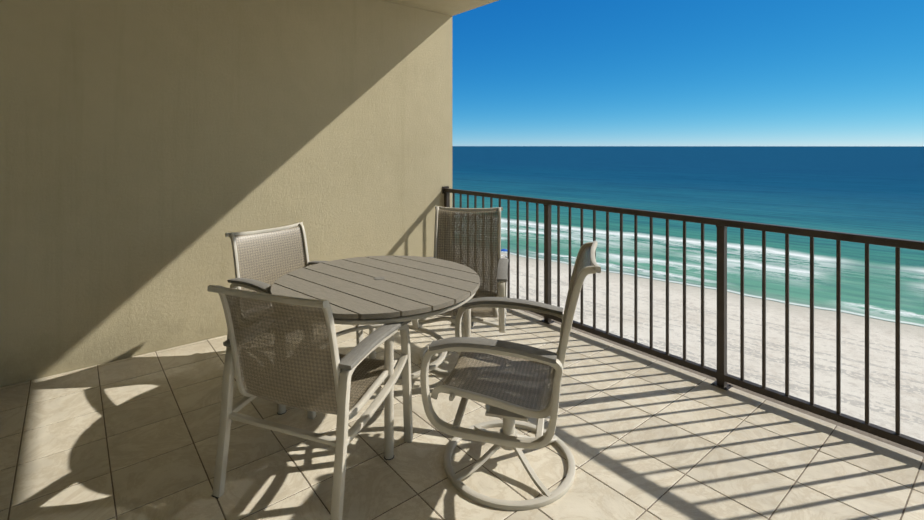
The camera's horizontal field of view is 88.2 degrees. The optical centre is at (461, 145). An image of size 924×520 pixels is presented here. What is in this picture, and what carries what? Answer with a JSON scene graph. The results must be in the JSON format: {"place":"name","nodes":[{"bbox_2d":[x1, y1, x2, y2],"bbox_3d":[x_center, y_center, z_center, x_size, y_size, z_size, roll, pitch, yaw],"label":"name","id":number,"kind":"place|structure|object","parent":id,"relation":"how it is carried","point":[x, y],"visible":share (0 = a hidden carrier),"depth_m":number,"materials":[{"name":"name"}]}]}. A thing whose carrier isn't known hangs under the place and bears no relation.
{"place":"outdoors","nodes":[
{"label":"outdoors","id":0,"kind":"place"},
{"bbox_2d":[0,309,923,519],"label":"balcony floor slab","id":1,"kind":"structure","parent":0,"point":[900,446],"depth_m":2.50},
{"bbox_2d":[0,0,451,386],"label":"side wall","id":2,"kind":"structure","parent":1,"relation":"on","point":[152,152],"depth_m":3.69,"materials":[{"name":"beige paint"}]},
{"bbox_2d":[382,0,497,15],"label":"ceiling slab","id":3,"kind":"structure","parent":2,"relation":"on","point":[451,7],"depth_m":4.92,"materials":[{"name":"beige paint"}]},
{"bbox_2d":[0,298,923,519],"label":"balcony floor tiles","id":4,"kind":"object","parent":1,"relation":"on","point":[376,486],"visible":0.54,"depth_m":2.38,"materials":[{"name":"beige tile"}]},
{"bbox_2d":[225,222,362,363],"bbox_3d":[-1.162,1.069,3.288,0.720,0.944,0.680,0,0,38],"label":"dining chair","id":5,"kind":"object","parent":4,"relation":"on","point":[252,282],"depth_m":3.41,"materials":[{"name":"beige fabric"}]},
{"bbox_2d":[207,285,412,519],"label":"dining chair","id":6,"kind":"object","parent":4,"relation":"on","point":[301,380],"visible":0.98,"depth_m":2.04,"materials":[{"name":"beige metal"}]},
{"bbox_2d":[271,255,479,459],"bbox_3d":[-0.503,1.170,2.888,1.220,0.738,1.210,0,0,40],"label":"patio table","id":7,"kind":"object","parent":4,"relation":"on","point":[371,293],"visible":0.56,"depth_m":2.71,"materials":[{"name":"grey wood"}]},
{"bbox_2d":[412,206,508,376],"bbox_3d":[0.013,1.016,3.511,0.650,1.045,0.771,0,0,6],"label":"chair","id":8,"kind":"object","parent":4,"relation":"on","point":[500,271],"visible":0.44,"depth_m":3.75,"materials":[{"name":"fabric"}]},
{"bbox_2d":[420,241,600,510],"bbox_3d":[0.264,1.016,2.310,0.771,1.045,0.650,0,0,15],"label":"swivel patio chair","id":9,"kind":"object","parent":4,"relation":"on","point":[508,405],"visible":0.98,"depth_m":2.15,"materials":[{"name":"beige metal"}]},
{"bbox_2d":[442,186,923,452],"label":"balcony railing","id":10,"kind":"object","parent":1,"relation":"on","point":[721,375],"visible":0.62,"depth_m":3.03,"materials":[{"name":"brown metal"}]},
{"bbox_2d":[452,146,923,326],"bbox_3d":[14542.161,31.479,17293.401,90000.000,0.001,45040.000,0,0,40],"label":"sea water","id":11,"kind":"structure","parent":0,"point":[873,190],"depth_m":251.83,"materials":[{"name":"blue liquid"}]},
{"bbox_2d":[452,245,923,440],"bbox_3d":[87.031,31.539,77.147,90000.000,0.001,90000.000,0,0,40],"label":"beach sand","id":12,"kind":"structure","parent":0,"point":[881,373],"depth_m":78.04,"materials":[{"name":"beige sand"}]},
{"bbox_2d":[452,0,923,145],"label":"sky","id":13,"kind":"structure","parent":0,"point":[525,72],"materials":[{"name":"blue"}]}
]}

